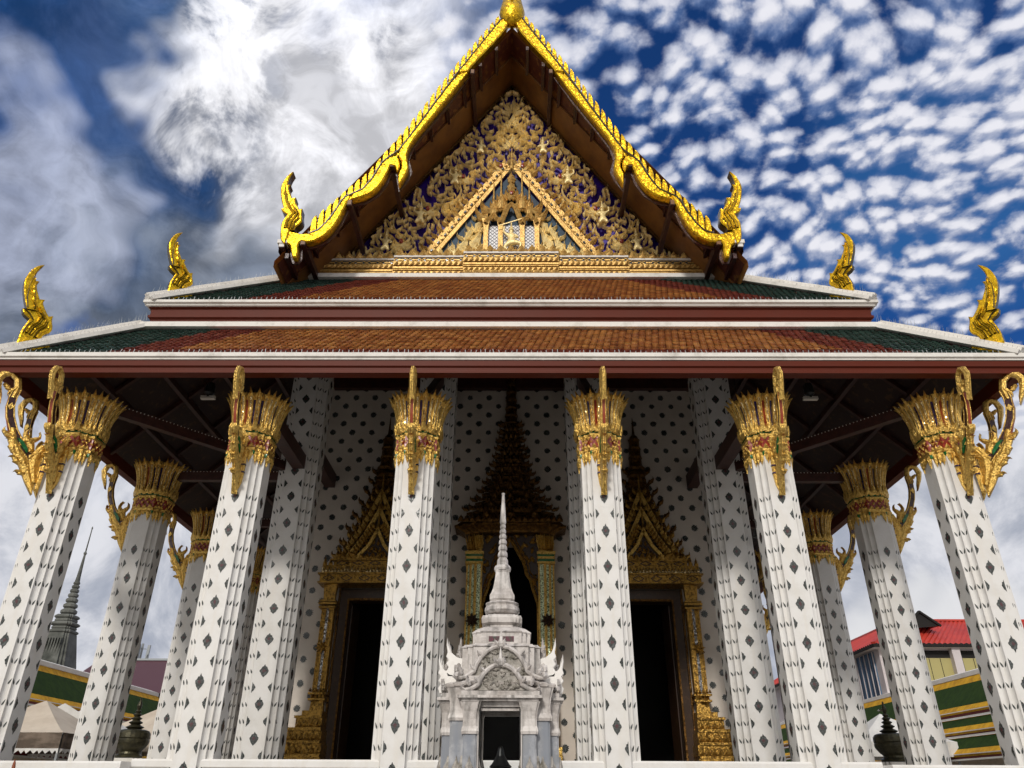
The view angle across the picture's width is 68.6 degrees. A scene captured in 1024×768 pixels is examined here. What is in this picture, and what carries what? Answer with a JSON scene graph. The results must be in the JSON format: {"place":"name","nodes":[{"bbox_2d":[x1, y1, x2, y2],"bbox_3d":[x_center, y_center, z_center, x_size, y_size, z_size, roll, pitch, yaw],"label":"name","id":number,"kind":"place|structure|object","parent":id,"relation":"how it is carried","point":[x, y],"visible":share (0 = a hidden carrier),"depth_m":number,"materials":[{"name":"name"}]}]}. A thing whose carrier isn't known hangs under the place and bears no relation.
{"place":"outdoors","nodes":[
{"label":"outdoors","id":0,"kind":"place"},
{"bbox_2d":[28,527,92,705],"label":"stone spire","id":1,"kind":"structure","parent":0,"point":[60,648],"depth_m":52.31,"materials":[{"name":"grey stone"}]},
{"bbox_2d":[84,658,167,722],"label":"maroon roofed house","id":2,"kind":"structure","parent":0,"point":[149,673],"depth_m":48.69,"materials":[{"name":"purple"}]},
{"bbox_2d":[137,643,150,657],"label":"antenna mast","id":3,"kind":"object","parent":2,"relation":"on","point":[147,652],"visible":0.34,"depth_m":52.23,"materials":[{"name":"silver metal"}]},
{"bbox_2d":[489,745,511,767],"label":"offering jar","id":4,"kind":"object","parent":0,"point":[500,760],"visible":1,"depth_m":8.58,"materials":[{"name":"black metal"}]},
{"bbox_2d":[0,0,1023,679],"label":"sky","id":5,"kind":"structure","parent":0,"point":[896,127],"materials":[{"name":"blue"}]},
{"bbox_2d":[882,762,905,764],"bbox_3d":[11.200,12.137,21.329,1.500,2.445,1.500,0,-29,0],"label":"urn pedestal","id":6,"kind":"object","parent":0,"point":[893,763],"visible":0.22,"depth_m":21.42,"materials":[{"name":"white stone"}]},
{"bbox_2d":[873,702,904,761],"bbox_3d":[11.209,10.336,22.313,0.969,1.649,0.969,0,-29,0],"label":"bronze urn","id":7,"kind":"object","parent":6,"relation":"on","point":[887,743],"visible":0.92,"depth_m":21.89,"materials":[{"name":"black metal"}]},
{"bbox_2d":[774,610,1023,759],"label":"red roofed building","id":8,"kind":"structure","parent":0,"point":[947,647],"depth_m":37.89,"materials":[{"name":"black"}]},
{"bbox_2d":[856,652,881,699],"bbox_3d":[18.338,15.184,38.477,0.060,2.400,2.100,0,-29,0],"label":"curtained window","id":9,"kind":"structure","parent":8,"relation":"in","point":[869,654],"depth_m":38.52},
{"label":"ground","id":10,"kind":"structure","parent":0,"visible":0},
{"bbox_2d":[13,701,117,760],"bbox_3d":[-14.889,11.944,22.993,3.718,4.150,3.718,0,-29,0],"label":"cream canopy","id":11,"kind":"object","parent":10,"relation":"on","point":[48,729],"visible":0.41,"depth_m":22.27,"materials":[{"name":"fabric"}]},
{"bbox_2d":[12,660,158,760],"bbox_3d":[-19.759,12.410,25.995,7.518,6.167,25.300,0,-29,0],"label":"cloister gallery","id":12,"kind":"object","parent":10,"relation":"on","point":[57,685],"visible":0.1,"depth_m":29.72,"materials":[{"name":"white paint"}]},
{"bbox_2d":[57,703,144,760],"bbox_3d":[-15.467,13.713,26.372,3.300,4.280,3.340,0,-29,0],"label":"white canopy","id":13,"kind":"object","parent":10,"relation":"on","point":[65,707],"visible":0.01,"depth_m":25.86,"materials":[{"name":"fabric"}]},
{"bbox_2d":[114,758,144,764],"bbox_3d":[-10.806,11.598,20.512,1.500,2.415,1.500,0,-29,0],"label":"urn pedestal","id":14,"kind":"object","parent":10,"relation":"on","point":[124,759],"visible":0.18,"depth_m":20.58,"materials":[{"name":"white stone"}]},
{"bbox_2d":[115,698,150,757],"bbox_3d":[-10.797,9.836,21.475,0.935,1.591,0.935,0,-29,0],"label":"bronze urn","id":15,"kind":"object","parent":14,"relation":"on","point":[134,738],"visible":0.94,"depth_m":21.04,"materials":[{"name":"brown metal"}]},
{"bbox_2d":[122,710,156,755],"bbox_3d":[-14.591,15.603,30.314,4.300,4.750,4.300,0,-29,0],"label":"cream canopy","id":16,"kind":"object","parent":10,"relation":"on","point":[148,720],"visible":0.04,"depth_m":30.22,"materials":[{"name":"fabric"}]},
{"bbox_2d":[437,493,563,767],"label":"marble shrine","id":17,"kind":"object","parent":10,"relation":"on","point":[501,666],"visible":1,"depth_m":8.49,"materials":[{"name":"white stone"}]},
{"bbox_2d":[478,708,520,760],"bbox_3d":[-0.136,4.257,8.045,0.460,1.440,0.040,0,-29,0],"label":"door frame","id":18,"kind":"structure","parent":17,"relation":"in","point":[481,709],"depth_m":8.33,"materials":[{"name":"white stone"}]},
{"bbox_2d":[0,0,1023,767],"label":"temple hall","id":19,"kind":"structure","parent":10,"relation":"on","point":[512,264],"depth_m":18.22,"materials":[{"name":"white paint"}]},
{"bbox_2d":[200,378,215,399],"bbox_3d":[-7.308,-0.300,18.386,0.340,1.510,0.240,0,-29,0],"label":"hanging lamp","id":20,"kind":"object","parent":19,"relation":"hanging from","point":[209,390],"visible":0.94,"depth_m":18.04,"materials":[{"name":"black metal"}]},
{"bbox_2d":[284,418,394,759],"bbox_3d":[-3.776,5.743,20.916,4.100,10.540,1.825,0,-29,0],"label":"side doorway","id":21,"kind":"structure","parent":19,"relation":"in","point":[317,734],"depth_m":20.42,"materials":[{"name":"gold metal"}]},
{"bbox_2d":[455,378,565,760],"bbox_3d":[-0.041,5.438,21.678,3.120,11.840,3.358,0,-29,0],"label":"central doorway","id":22,"kind":"structure","parent":19,"relation":"in","point":[532,531],"depth_m":20.85,"materials":[{"name":"paint"}]},
{"bbox_2d":[621,420,733,760],"bbox_3d":[3.683,5.752,20.863,4.100,10.540,1.825,0,-29,0],"label":"side doorway","id":23,"kind":"structure","parent":19,"relation":"in","point":[654,561],"depth_m":20.39,"materials":[{"name":"gold metal"}]},
{"bbox_2d":[734,381,757,540],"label":"column","id":24,"kind":"structure","parent":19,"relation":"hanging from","point":[755,535],"depth_m":18.00,"materials":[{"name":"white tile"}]},
{"bbox_2d":[803,378,818,400],"bbox_3d":[7.142,-0.283,18.284,0.340,1.510,0.240,0,-29,0],"label":"hanging lamp","id":25,"kind":"object","parent":19,"relation":"hanging from","point":[808,390],"visible":0.94,"depth_m":17.94,"materials":[{"name":"black metal"}]},
{"bbox_2d":[0,759,1023,767],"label":"parapet wall","id":26,"kind":"structure","parent":10,"relation":"on","point":[232,763],"depth_m":12.56,"materials":[{"name":"white paint"}]},
{"bbox_2d":[780,668,1004,764],"bbox_3d":[19.859,16.497,33.021,7.338,6.077,42.000,0,-29,0],"label":"cloister gallery","id":27,"kind":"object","parent":10,"relation":"on","point":[962,695],"visible":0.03,"depth_m":28.73,"materials":[{"name":"white paint"}]},
{"bbox_2d":[867,714,960,764],"bbox_3d":[14.599,15.048,28.719,3.700,4.450,3.700,0,-29,0],"label":"white canopy","id":28,"kind":"object","parent":10,"relation":"on","point":[874,725],"visible":0.1,"depth_m":28.54,"materials":[{"name":"fabric"}]}
]}

